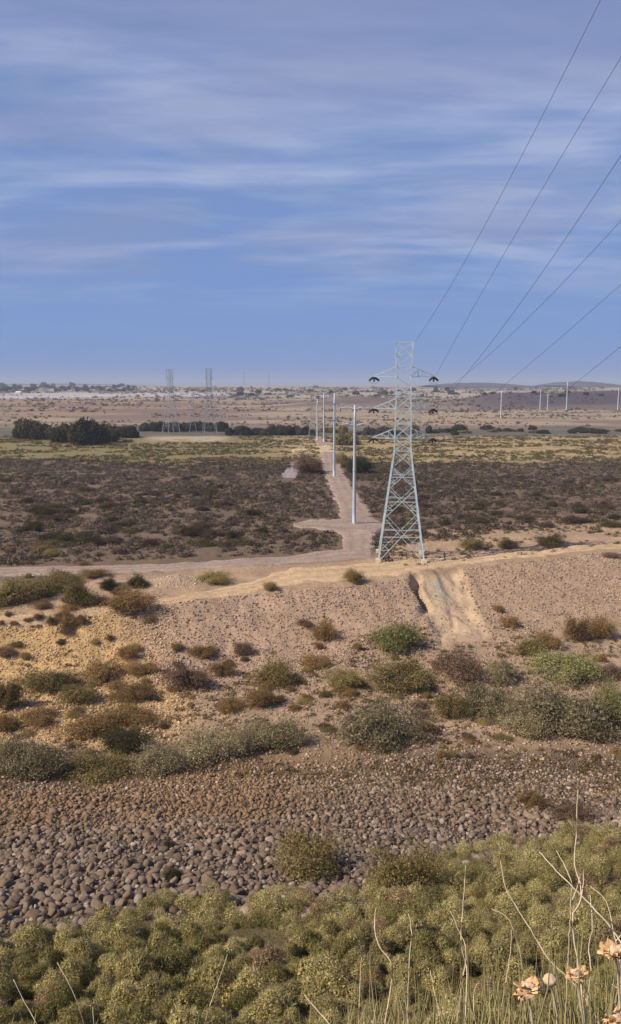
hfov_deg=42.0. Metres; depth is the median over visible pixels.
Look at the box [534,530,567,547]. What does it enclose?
shrub
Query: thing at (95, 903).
cobble
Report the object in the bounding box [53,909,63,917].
cobble
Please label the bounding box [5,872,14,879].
cobble
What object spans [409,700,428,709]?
shrub
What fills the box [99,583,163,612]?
shrub
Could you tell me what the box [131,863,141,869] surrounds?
cobble
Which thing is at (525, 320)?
power cable
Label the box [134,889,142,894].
cobble
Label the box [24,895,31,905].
cobble
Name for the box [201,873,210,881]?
cobble
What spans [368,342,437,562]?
lattice tower
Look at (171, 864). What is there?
cobble
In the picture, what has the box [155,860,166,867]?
cobble
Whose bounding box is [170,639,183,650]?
shrub
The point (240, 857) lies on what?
cobble
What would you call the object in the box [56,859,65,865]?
cobble
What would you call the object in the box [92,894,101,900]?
cobble
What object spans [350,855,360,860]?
cobble
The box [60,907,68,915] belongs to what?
cobble
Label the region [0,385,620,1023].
ground
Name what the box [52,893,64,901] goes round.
cobble
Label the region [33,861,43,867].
cobble
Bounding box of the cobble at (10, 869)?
[5,867,13,871]
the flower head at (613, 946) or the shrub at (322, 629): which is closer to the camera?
the flower head at (613, 946)
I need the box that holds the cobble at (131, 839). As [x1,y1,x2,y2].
[128,837,133,843]
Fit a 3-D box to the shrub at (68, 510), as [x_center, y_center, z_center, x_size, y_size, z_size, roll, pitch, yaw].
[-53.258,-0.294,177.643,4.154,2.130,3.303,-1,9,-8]
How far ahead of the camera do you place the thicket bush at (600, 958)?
26.80 m
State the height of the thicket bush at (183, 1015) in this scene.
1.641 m
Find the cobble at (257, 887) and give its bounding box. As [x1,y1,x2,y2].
[254,884,261,891]
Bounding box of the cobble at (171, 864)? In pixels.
[167,862,174,867]
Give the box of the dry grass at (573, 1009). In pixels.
[12,912,620,1023]
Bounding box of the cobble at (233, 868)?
[229,866,237,869]
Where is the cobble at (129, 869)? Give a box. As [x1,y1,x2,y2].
[123,867,133,872]
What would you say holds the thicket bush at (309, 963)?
on the ground at (440, 581)
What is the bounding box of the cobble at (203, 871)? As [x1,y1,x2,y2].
[201,868,214,873]
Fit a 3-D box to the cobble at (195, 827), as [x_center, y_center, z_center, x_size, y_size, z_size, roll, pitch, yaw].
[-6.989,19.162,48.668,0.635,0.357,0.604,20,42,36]
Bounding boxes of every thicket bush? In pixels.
[0,935,13,955]
[0,944,18,968]
[0,954,15,981]
[0,975,23,1005]
[0,987,10,1008]
[0,995,7,1023]
[0,1004,22,1023]
[7,1000,42,1023]
[7,1019,33,1023]
[9,968,18,982]
[10,919,51,954]
[10,954,36,979]
[11,949,36,964]
[12,946,28,957]
[12,952,37,971]
[14,997,35,1013]
[15,965,40,998]
[20,960,54,987]
[31,967,65,999]
[31,978,69,1007]
[31,988,70,1023]
[33,933,53,957]
[34,943,67,970]
[37,956,55,970]
[44,925,59,938]
[46,977,83,1002]
[49,924,72,951]
[56,955,95,988]
[57,999,95,1023]
[62,932,107,968]
[62,936,76,960]
[71,955,91,976]
[72,929,87,942]
[74,992,102,1023]
[76,994,93,1013]
[84,970,115,997]
[88,986,119,1012]
[90,921,114,943]
[91,952,107,968]
[92,952,122,976]
[93,937,109,948]
[94,945,110,956]
[95,999,127,1023]
[99,914,146,952]
[100,977,145,1009]
[106,946,129,966]
[109,933,148,953]
[112,950,140,978]
[114,971,135,986]
[121,998,142,1020]
[122,944,175,986]
[129,1003,167,1023]
[133,967,175,1009]
[137,924,151,942]
[143,918,179,941]
[145,929,172,952]
[145,932,161,952]
[146,944,186,988]
[150,989,176,1016]
[151,935,185,955]
[153,972,188,999]
[156,1002,179,1023]
[157,980,216,1015]
[162,935,190,953]
[164,1002,216,1023]
[168,941,192,975]
[178,918,202,943]
[184,931,217,956]
[184,954,237,1003]
[187,953,204,977]
[188,942,203,958]
[196,925,226,945]
[197,992,230,1021]
[199,941,235,964]
[200,1005,224,1019]
[201,972,220,991]
[203,1009,230,1023]
[204,1008,233,1023]
[213,927,231,943]
[219,963,284,1005]
[222,941,242,962]
[225,983,255,1009]
[227,935,250,953]
[228,952,253,974]
[230,1014,255,1023]
[231,991,246,1009]
[238,1004,263,1022]
[240,937,248,946]
[242,945,262,967]
[246,934,266,950]
[246,984,295,1023]
[250,941,287,978]
[256,967,273,985]
[262,992,300,1008]
[265,961,295,989]
[267,1015,294,1023]
[277,1006,305,1023]
[280,938,299,959]
[282,977,302,999]
[284,956,311,979]
[287,954,321,982]
[289,931,313,954]
[292,924,322,953]
[297,948,356,1012]
[298,978,325,1006]
[302,995,319,1010]
[303,1006,325,1023]
[306,995,339,1022]
[307,938,335,958]
[308,991,337,1012]
[313,924,328,938]
[313,949,334,966]
[313,1004,347,1023]
[320,919,345,938]
[320,934,335,948]
[321,971,350,985]
[326,934,353,962]
[334,927,368,948]
[336,982,370,1011]
[337,997,360,1017]
[342,946,367,969]
[343,928,368,953]
[343,1015,357,1023]
[346,1010,363,1017]
[349,951,379,980]
[350,919,371,943]
[355,1009,384,1020]
[355,1013,370,1023]
[358,996,378,1012]
[362,965,387,986]
[363,979,385,999]
[366,932,395,959]
[373,952,393,972]
[378,1001,397,1019]
[381,986,410,1016]
[382,923,405,944]
[385,964,423,992]
[386,952,416,973]
[387,1005,416,1023]
[388,981,409,999]
[389,934,408,956]
[394,912,443,947]
[395,923,404,934]
[400,1016,418,1023]
[403,986,436,1012]
[405,929,439,960]
[405,948,421,965]
[409,1001,429,1023]
[410,957,437,992]
[411,947,457,978]
[420,962,459,999]
[428,930,444,954]
[434,936,457,956]
[434,985,479,1023]
[435,949,466,978]
[435,972,462,997]
[444,945,469,959]
[444,964,461,981]
[446,925,468,943]
[451,935,471,948]
[459,944,472,955]
[463,958,478,976]
[463,973,481,996]
[465,921,492,941]
[465,951,486,973]
[467,973,505,997]
[468,936,486,954]
[468,984,497,1018]
[470,933,493,947]
[471,1005,479,1018]
[474,944,492,970]
[478,937,519,982]
[480,999,505,1023]
[480,1008,497,1023]
[486,982,519,1010]
[489,926,522,952]
[500,953,530,986]
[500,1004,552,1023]
[513,932,538,963]
[514,948,529,963]
[514,949,531,968]
[514,982,547,1003]
[515,928,538,941]
[515,963,537,981]
[515,994,552,1022]
[521,935,536,951]
[527,925,545,938]
[535,948,546,962]
[536,924,581,964]
[546,983,569,1004]
[548,1007,571,1023]
[549,998,566,1017]
[550,950,576,980]
[552,964,565,987]
[562,944,602,980]
[563,978,592,990]
[566,936,581,947]
[568,993,607,1018]
[569,991,606,1023]
[577,941,593,953]
[580,912,616,949]
[584,973,609,1006]
[589,966,620,994]
[591,942,610,964]
[593,925,620,948]
[594,988,614,1007]
[599,964,620,981]
[611,913,620,933]
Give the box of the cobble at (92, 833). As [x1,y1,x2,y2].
[89,830,96,835]
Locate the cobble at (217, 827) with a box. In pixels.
[212,825,220,830]
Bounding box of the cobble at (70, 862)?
[67,860,76,866]
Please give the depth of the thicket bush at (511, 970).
25.08 m
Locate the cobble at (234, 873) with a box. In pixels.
[227,870,238,877]
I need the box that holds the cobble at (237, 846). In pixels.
[234,843,242,849]
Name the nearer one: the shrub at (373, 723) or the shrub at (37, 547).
the shrub at (373, 723)
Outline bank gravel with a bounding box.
[138,551,620,684]
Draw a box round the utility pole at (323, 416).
[318,393,329,441]
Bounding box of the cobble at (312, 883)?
[307,882,317,885]
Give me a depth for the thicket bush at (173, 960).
24.75 m
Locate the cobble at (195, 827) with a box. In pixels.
[189,826,198,830]
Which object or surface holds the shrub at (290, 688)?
on the ground at (440, 581)
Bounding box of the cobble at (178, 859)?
[170,856,181,862]
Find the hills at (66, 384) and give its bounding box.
[6,384,117,384]
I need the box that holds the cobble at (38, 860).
[34,858,43,863]
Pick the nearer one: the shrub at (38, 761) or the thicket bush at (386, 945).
the thicket bush at (386, 945)
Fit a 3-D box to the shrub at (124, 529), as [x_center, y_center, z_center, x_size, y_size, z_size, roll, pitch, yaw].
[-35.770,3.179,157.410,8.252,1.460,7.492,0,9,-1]
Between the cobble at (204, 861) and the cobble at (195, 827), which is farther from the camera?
the cobble at (195, 827)
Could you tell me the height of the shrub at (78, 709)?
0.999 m
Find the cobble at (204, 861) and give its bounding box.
[198,859,209,865]
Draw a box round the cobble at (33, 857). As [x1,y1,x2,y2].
[30,854,36,860]
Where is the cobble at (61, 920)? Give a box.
[57,918,67,925]
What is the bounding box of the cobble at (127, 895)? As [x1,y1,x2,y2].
[122,891,132,899]
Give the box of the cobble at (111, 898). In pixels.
[103,895,114,903]
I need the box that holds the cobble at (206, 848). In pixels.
[201,846,209,851]
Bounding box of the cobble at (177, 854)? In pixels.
[173,852,182,858]
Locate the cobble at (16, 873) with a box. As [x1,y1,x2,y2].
[13,870,20,877]
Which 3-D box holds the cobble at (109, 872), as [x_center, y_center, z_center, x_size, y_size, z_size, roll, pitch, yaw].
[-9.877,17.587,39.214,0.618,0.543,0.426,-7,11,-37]
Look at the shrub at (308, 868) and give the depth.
40.48 m
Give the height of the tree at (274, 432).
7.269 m
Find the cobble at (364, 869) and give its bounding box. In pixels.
[362,865,371,872]
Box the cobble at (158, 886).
[155,882,161,888]
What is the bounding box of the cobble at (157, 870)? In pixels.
[147,868,160,873]
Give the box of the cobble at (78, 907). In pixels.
[72,903,83,911]
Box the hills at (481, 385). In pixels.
[424,383,545,387]
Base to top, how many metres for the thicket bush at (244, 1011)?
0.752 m
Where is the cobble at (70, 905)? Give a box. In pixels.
[66,903,77,911]
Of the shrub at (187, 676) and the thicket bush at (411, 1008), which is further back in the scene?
the shrub at (187, 676)
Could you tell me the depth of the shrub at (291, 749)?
71.93 m
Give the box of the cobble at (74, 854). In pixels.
[69,851,77,858]
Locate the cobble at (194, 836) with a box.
[189,833,198,839]
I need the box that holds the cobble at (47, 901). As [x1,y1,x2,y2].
[43,897,54,905]
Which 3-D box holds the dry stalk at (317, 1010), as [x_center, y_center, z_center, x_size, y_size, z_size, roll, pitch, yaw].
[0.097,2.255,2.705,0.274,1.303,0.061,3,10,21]
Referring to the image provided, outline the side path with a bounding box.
[280,461,297,477]
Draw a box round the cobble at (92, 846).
[87,844,97,849]
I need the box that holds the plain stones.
[408,522,619,562]
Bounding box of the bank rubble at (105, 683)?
[0,600,180,742]
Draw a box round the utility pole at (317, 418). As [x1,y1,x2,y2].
[312,399,322,439]
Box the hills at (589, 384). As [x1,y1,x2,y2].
[534,381,620,387]
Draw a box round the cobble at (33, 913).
[25,908,41,919]
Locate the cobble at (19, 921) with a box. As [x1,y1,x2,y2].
[14,917,24,924]
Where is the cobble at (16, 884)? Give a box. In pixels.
[14,881,21,889]
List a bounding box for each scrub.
[0,385,620,426]
[0,434,620,467]
[0,455,620,565]
[0,609,620,793]
[373,506,620,566]
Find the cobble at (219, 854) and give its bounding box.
[215,852,223,857]
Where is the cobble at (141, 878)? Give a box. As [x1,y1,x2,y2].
[138,875,146,882]
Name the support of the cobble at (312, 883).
on the ground at (440, 581)
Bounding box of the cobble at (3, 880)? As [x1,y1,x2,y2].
[0,878,6,885]
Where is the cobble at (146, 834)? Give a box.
[143,831,150,838]
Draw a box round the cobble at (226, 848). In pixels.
[221,845,231,851]
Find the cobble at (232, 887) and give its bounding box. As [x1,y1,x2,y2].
[229,884,238,892]
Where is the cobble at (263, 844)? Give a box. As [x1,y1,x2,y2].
[259,842,269,848]
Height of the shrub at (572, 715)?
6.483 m
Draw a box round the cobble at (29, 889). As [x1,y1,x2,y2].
[23,886,33,894]
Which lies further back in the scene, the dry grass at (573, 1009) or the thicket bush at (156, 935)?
the thicket bush at (156, 935)
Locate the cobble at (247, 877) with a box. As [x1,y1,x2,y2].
[244,874,251,880]
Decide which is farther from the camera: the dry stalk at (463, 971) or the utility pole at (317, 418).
the utility pole at (317, 418)
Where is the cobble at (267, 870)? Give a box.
[264,868,272,873]
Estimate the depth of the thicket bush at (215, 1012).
20.18 m
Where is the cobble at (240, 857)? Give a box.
[235,855,242,860]
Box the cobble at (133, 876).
[125,872,138,880]
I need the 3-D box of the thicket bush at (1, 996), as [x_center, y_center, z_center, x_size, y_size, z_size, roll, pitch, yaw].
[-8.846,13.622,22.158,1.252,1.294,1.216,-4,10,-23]
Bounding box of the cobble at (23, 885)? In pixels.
[17,882,27,889]
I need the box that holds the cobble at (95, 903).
[91,899,103,909]
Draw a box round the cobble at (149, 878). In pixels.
[146,875,152,882]
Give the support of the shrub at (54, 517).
on the ground at (440, 581)
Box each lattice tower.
[162,369,180,432]
[189,398,196,434]
[202,369,217,434]
[308,399,316,436]
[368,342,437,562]
[413,392,422,430]
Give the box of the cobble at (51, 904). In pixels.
[48,902,58,908]
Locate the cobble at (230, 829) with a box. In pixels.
[227,827,233,832]
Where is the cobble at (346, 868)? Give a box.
[341,866,350,873]
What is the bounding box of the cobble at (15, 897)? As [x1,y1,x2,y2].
[9,894,21,900]
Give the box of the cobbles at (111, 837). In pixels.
[0,755,620,956]
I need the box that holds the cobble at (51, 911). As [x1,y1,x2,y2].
[47,906,55,916]
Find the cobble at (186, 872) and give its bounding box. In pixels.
[180,869,191,875]
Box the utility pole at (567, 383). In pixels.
[565,382,570,409]
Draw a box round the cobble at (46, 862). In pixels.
[42,860,52,866]
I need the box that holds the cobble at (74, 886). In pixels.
[71,884,79,889]
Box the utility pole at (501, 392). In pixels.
[498,390,504,417]
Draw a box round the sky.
[0,0,620,384]
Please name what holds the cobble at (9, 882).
on the ground at (440, 581)
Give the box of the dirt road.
[0,543,620,626]
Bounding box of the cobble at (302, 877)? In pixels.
[296,874,307,881]
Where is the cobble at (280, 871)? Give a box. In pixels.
[277,868,284,874]
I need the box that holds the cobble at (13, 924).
[10,920,18,929]
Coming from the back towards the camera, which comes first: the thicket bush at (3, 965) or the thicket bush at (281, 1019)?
the thicket bush at (3, 965)
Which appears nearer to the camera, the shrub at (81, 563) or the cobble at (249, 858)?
the cobble at (249, 858)
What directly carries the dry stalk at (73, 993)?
on the ground at (440, 581)
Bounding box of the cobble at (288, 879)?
[286,877,295,882]
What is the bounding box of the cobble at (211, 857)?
[208,855,214,860]
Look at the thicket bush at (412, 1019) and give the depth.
20.69 m
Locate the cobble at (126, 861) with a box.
[124,858,130,866]
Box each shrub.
[0,477,12,481]
[0,574,53,607]
[0,645,16,656]
[0,671,30,711]
[0,704,20,733]
[0,720,84,781]
[1,561,73,598]
[6,546,18,550]
[9,489,23,493]
[10,640,23,646]
[12,496,36,503]
[13,662,92,694]
[13,698,57,731]
[20,525,31,530]
[20,651,32,658]
[20,728,36,736]
[21,516,42,525]
[23,616,33,621]
[25,506,46,512]
[26,600,50,608]
[29,505,57,515]
[30,542,44,551]
[31,523,45,530]
[31,598,50,607]
[32,610,43,618]
[34,530,72,540]
[35,543,54,550]
[36,538,80,546]
[37,514,65,521]
[38,696,123,742]
[42,548,61,556]
[43,503,66,508]
[44,614,56,623]
[46,569,88,583]
[49,508,62,512]
[53,609,73,619]
[54,638,65,643]
[54,680,103,704]
[55,533,73,542]
[55,614,70,622]
[57,621,76,628]
[58,603,80,611]
[58,625,74,633]
[58,738,144,789]
[59,576,100,606]
[61,506,75,513]
[62,712,81,718]
[63,616,83,624]
[64,512,75,517]
[66,703,86,715]
[66,743,74,749]
[71,613,87,622]
[75,531,94,537]
[76,566,115,577]
[76,616,87,622]
[77,500,92,504]
[77,561,92,565]
[78,652,132,687]
[79,533,103,544]
[79,680,96,688]
[80,486,95,491]
[89,637,98,643]
[93,722,163,756]
[94,527,119,534]
[94,535,126,544]
[94,594,110,604]
[95,495,109,501]
[98,573,115,590]
[99,502,116,508]
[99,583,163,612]
[99,699,168,729]
[101,520,135,526]
[104,633,114,639]
[106,515,118,520]
[106,678,131,690]
[107,691,122,700]
[110,545,124,553]
[110,586,122,594]
[110,677,167,705]
[112,580,123,587]
[114,643,140,659]
[116,585,130,589]
[117,525,144,532]
[120,714,138,724]
[120,734,193,779]
[121,660,166,675]
[123,571,153,588]
[125,641,142,650]
[129,723,140,730]
[130,496,148,503]
[137,537,160,545]
[141,675,150,682]
[143,692,159,700]
[144,614,156,623]
[146,490,162,495]
[156,721,167,728]
[158,655,217,691]
[160,865,185,883]
[161,835,177,849]
[163,684,181,694]
[164,719,246,771]
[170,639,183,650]
[171,660,183,667]
[174,526,196,535]
[178,525,210,536]
[181,488,198,492]
[182,520,211,528]
[183,643,220,658]
[187,536,220,546]
[193,505,211,510]
[193,568,234,584]
[196,526,222,535]
[201,528,226,536]
[202,489,219,494]
[203,657,238,677]
[213,694,251,714]
[214,711,267,755]
[216,501,234,505]
[223,536,259,545]
[226,528,237,538]
[231,637,257,655]
[232,706,318,753]
[233,649,304,687]
[233,680,280,708]
[239,655,249,661]
[242,507,262,515]
[254,525,266,532]
[258,816,358,883]
[259,681,276,689]
[259,741,270,750]
[261,580,280,589]
[274,694,288,702]
[281,744,299,754]
[285,684,295,690]
[285,703,302,711]
[288,672,308,684]
[290,442,327,472]
[294,617,313,627]
[295,696,315,705]
[296,651,335,668]
[300,665,311,672]
[300,693,311,698]
[308,614,337,641]
[314,642,325,649]
[316,689,332,696]
[318,721,330,728]
[319,724,334,732]
[320,663,366,692]
[326,686,448,755]
[331,450,351,466]
[331,686,346,692]
[332,698,350,708]
[337,686,357,698]
[341,449,377,472]
[341,566,368,582]
[350,642,362,649]
[351,677,366,688]
[352,640,448,695]
[353,744,365,751]
[353,826,461,899]
[363,608,432,655]
[383,504,405,510]
[389,498,409,503]
[390,654,399,659]
[390,693,402,699]
[408,496,423,500]
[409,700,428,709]
[411,707,429,719]
[412,688,432,694]
[417,494,429,498]
[417,719,436,731]
[418,501,432,507]
[423,692,433,697]
[424,681,439,687]
[424,693,473,720]
[429,660,443,671]
[430,725,440,731]
[431,634,485,687]
[435,749,451,758]
[438,519,449,524]
[443,750,459,758]
[449,667,526,723]
[455,679,465,686]
[458,536,483,549]
[461,517,492,523]
[461,732,477,740]
[462,504,486,509]
[463,750,472,757]
[464,737,475,744]
[474,501,484,507]
[475,718,492,725]
[477,654,525,685]
[483,694,558,741]
[487,656,620,745]
[488,491,503,495]
[488,510,505,515]
[489,500,507,504]
[489,732,514,740]
[491,603,503,612]
[496,536,522,548]
[497,612,519,628]
[503,630,548,656]
[510,782,550,811]
[513,514,537,520]
[514,634,615,688]
[531,627,568,652]
[534,495,555,499]
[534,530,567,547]
[539,522,557,527]
[543,500,562,506]
[547,794,601,822]
[557,515,596,523]
[561,610,599,643]
[572,503,585,506]
[572,506,591,513]
[576,670,620,724]
[587,611,618,638]
[589,503,615,508]
[591,652,608,660]
[597,518,620,527]
[600,656,620,681]
[602,550,620,557]
[607,514,620,518]
[610,746,620,756]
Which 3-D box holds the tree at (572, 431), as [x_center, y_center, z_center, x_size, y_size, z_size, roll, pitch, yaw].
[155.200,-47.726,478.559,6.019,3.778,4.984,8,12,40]
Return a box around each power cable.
[375,346,620,463]
[376,223,618,412]
[417,0,600,338]
[437,58,620,372]
[437,285,619,436]
[445,156,620,397]
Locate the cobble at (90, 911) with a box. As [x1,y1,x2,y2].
[84,908,95,914]
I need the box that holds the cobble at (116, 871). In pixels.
[114,868,120,876]
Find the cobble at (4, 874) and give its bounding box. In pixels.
[0,872,6,878]
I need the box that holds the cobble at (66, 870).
[60,868,68,873]
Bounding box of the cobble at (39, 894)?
[34,891,45,898]
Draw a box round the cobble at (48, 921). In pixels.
[43,920,52,925]
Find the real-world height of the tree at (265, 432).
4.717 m
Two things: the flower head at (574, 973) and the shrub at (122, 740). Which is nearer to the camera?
the flower head at (574, 973)
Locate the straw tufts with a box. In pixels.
[0,591,195,742]
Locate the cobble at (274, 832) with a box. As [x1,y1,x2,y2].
[272,830,279,835]
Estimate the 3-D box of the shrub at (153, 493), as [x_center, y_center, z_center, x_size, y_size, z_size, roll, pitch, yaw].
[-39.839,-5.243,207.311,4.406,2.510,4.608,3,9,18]
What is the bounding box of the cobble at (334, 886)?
[330,884,340,889]
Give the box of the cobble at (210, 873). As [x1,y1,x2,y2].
[206,870,214,875]
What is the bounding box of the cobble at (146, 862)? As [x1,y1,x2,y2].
[143,859,150,866]
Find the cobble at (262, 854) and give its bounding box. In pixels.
[259,851,267,859]
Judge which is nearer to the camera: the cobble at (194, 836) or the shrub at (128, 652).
the cobble at (194, 836)
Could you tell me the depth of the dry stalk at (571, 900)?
2.32 m
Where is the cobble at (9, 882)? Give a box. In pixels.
[1,878,14,887]
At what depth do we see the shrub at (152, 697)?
83.65 m
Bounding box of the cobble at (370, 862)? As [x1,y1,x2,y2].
[368,857,376,865]
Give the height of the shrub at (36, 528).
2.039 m
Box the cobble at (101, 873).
[95,870,105,875]
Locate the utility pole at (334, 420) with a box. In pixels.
[330,393,338,475]
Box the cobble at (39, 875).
[36,872,44,878]
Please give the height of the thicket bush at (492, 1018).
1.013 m
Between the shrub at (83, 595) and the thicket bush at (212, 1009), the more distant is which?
the shrub at (83, 595)
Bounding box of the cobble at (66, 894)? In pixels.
[64,892,75,898]
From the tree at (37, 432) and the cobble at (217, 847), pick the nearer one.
the cobble at (217, 847)
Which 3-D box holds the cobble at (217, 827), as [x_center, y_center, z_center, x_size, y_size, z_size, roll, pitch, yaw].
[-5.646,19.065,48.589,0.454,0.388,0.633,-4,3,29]
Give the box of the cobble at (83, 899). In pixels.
[79,895,89,901]
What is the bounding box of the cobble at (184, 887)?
[177,884,189,892]
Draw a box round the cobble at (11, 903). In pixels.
[5,898,18,908]
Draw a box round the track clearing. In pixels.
[293,517,381,534]
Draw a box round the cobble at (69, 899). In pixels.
[62,896,73,903]
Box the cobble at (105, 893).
[97,891,110,895]
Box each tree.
[11,418,41,438]
[29,423,48,439]
[44,422,71,442]
[66,416,110,445]
[105,422,121,442]
[119,425,139,437]
[138,425,147,430]
[149,422,161,431]
[161,423,171,431]
[171,423,181,431]
[181,421,194,431]
[196,419,204,430]
[205,425,213,431]
[217,421,228,431]
[224,427,233,435]
[233,425,249,435]
[243,426,250,434]
[250,427,260,434]
[258,429,270,435]
[266,424,276,434]
[272,426,281,434]
[275,425,286,433]
[278,424,289,434]
[287,425,293,434]
[292,425,298,434]
[294,427,306,434]
[302,426,309,433]
[308,429,318,435]
[319,427,332,432]
[335,431,361,445]
[338,425,347,433]
[361,427,373,434]
[375,426,392,433]
[409,424,419,433]
[425,424,432,432]
[443,428,452,432]
[450,430,458,434]
[451,424,467,430]
[457,429,471,433]
[479,425,495,429]
[487,428,497,431]
[528,425,537,429]
[536,429,549,433]
[567,428,576,433]
[578,427,588,432]
[587,428,608,433]
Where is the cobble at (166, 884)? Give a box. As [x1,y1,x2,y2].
[161,882,175,888]
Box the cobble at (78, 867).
[70,864,81,871]
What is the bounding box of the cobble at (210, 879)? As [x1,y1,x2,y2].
[206,877,220,886]
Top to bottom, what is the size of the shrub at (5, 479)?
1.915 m
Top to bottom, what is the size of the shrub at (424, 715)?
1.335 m
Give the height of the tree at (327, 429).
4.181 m
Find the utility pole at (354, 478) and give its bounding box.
[340,405,369,522]
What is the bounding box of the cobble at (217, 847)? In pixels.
[210,845,220,851]
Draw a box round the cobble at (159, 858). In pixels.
[153,855,164,860]
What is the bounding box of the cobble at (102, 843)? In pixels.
[98,841,106,847]
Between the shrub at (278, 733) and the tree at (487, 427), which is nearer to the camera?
the shrub at (278, 733)
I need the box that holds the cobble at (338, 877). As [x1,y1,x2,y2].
[333,875,340,880]
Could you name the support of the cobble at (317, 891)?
on the ground at (440, 581)
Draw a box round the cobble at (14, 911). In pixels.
[8,909,18,914]
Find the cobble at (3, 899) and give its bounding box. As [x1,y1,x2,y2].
[0,896,7,902]
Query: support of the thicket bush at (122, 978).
on the ground at (440, 581)
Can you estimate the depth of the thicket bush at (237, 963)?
26.12 m
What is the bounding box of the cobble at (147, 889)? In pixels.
[143,887,154,892]
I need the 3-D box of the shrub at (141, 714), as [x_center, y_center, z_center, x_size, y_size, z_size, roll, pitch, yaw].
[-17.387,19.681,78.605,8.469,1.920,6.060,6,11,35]
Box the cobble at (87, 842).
[84,840,90,845]
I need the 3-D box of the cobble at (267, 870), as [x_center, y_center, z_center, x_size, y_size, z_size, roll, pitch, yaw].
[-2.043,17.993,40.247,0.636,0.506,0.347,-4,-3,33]
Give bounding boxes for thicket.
[9,817,620,982]
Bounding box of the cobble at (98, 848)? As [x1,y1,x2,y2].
[96,845,101,852]
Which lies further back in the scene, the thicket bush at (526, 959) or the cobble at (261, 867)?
the cobble at (261, 867)
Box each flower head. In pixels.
[513,976,545,1023]
[543,973,558,1023]
[565,964,587,1023]
[597,937,620,1005]
[602,1005,620,1023]
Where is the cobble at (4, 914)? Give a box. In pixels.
[0,910,7,919]
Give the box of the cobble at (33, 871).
[30,867,38,875]
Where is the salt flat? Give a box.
[0,392,229,398]
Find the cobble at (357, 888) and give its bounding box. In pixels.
[349,883,359,892]
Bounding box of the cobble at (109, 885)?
[103,881,114,890]
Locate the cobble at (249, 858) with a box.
[246,853,253,862]
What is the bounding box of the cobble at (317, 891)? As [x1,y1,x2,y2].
[311,887,320,894]
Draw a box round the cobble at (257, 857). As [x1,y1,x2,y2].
[254,854,261,861]
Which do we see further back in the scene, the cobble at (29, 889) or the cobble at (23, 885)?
the cobble at (23, 885)
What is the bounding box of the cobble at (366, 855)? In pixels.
[362,854,371,858]
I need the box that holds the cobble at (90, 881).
[85,878,94,884]
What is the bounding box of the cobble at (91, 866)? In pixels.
[86,863,94,871]
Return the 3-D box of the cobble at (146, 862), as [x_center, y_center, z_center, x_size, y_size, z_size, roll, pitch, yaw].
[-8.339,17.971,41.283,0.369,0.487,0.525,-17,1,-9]
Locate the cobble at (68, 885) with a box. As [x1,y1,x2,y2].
[64,881,72,889]
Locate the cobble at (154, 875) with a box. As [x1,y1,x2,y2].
[152,873,159,877]
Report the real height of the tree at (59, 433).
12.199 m
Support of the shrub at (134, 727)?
on the ground at (440, 581)
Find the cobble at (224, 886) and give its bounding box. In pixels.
[220,883,229,889]
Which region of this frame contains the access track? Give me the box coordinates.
[0,439,376,576]
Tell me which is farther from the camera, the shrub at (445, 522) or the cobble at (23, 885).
the shrub at (445, 522)
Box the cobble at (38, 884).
[31,882,43,886]
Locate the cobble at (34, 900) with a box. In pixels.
[32,898,37,904]
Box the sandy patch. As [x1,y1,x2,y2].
[292,445,336,452]
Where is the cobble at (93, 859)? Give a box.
[87,856,97,863]
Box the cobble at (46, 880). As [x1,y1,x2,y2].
[41,878,53,884]
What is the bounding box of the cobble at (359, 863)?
[355,860,362,867]
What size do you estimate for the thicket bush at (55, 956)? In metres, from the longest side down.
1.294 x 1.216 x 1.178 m
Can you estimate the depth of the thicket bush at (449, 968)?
24.86 m
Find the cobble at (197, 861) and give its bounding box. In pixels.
[194,859,200,865]
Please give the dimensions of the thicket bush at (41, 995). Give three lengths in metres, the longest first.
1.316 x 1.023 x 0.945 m
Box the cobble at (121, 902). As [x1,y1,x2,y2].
[116,898,127,906]
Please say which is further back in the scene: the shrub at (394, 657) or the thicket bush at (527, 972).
the shrub at (394, 657)
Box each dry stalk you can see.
[13,979,36,1023]
[57,962,83,1023]
[206,954,227,1019]
[304,995,329,1023]
[358,958,361,1022]
[374,908,393,1023]
[407,914,411,1023]
[430,970,441,1022]
[451,912,466,1023]
[460,866,467,1023]
[473,982,478,1023]
[492,909,525,1019]
[500,861,598,1023]
[501,930,511,1009]
[539,852,620,990]
[557,852,579,1023]
[572,790,584,1023]
[585,895,592,1023]
[590,886,620,964]
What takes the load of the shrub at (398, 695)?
on the ground at (440, 581)
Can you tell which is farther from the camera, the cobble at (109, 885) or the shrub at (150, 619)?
the shrub at (150, 619)
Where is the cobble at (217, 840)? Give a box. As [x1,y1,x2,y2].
[212,837,221,843]
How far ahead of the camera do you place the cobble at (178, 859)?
41.65 m
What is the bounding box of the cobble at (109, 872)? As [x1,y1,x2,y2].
[104,868,113,875]
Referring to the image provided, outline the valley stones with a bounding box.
[0,641,620,798]
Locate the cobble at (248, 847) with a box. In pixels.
[240,844,251,850]
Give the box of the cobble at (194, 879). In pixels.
[189,876,199,883]
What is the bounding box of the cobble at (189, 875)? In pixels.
[181,873,193,877]
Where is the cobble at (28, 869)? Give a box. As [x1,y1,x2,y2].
[24,866,33,873]
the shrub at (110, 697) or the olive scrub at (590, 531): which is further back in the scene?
the olive scrub at (590, 531)
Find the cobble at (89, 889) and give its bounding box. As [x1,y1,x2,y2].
[81,886,92,893]
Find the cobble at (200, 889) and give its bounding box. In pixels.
[196,886,206,894]
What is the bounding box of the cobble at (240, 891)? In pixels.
[234,888,245,894]
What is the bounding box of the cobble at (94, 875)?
[90,873,99,878]
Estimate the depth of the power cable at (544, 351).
75.81 m
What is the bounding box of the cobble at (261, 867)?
[254,864,263,869]

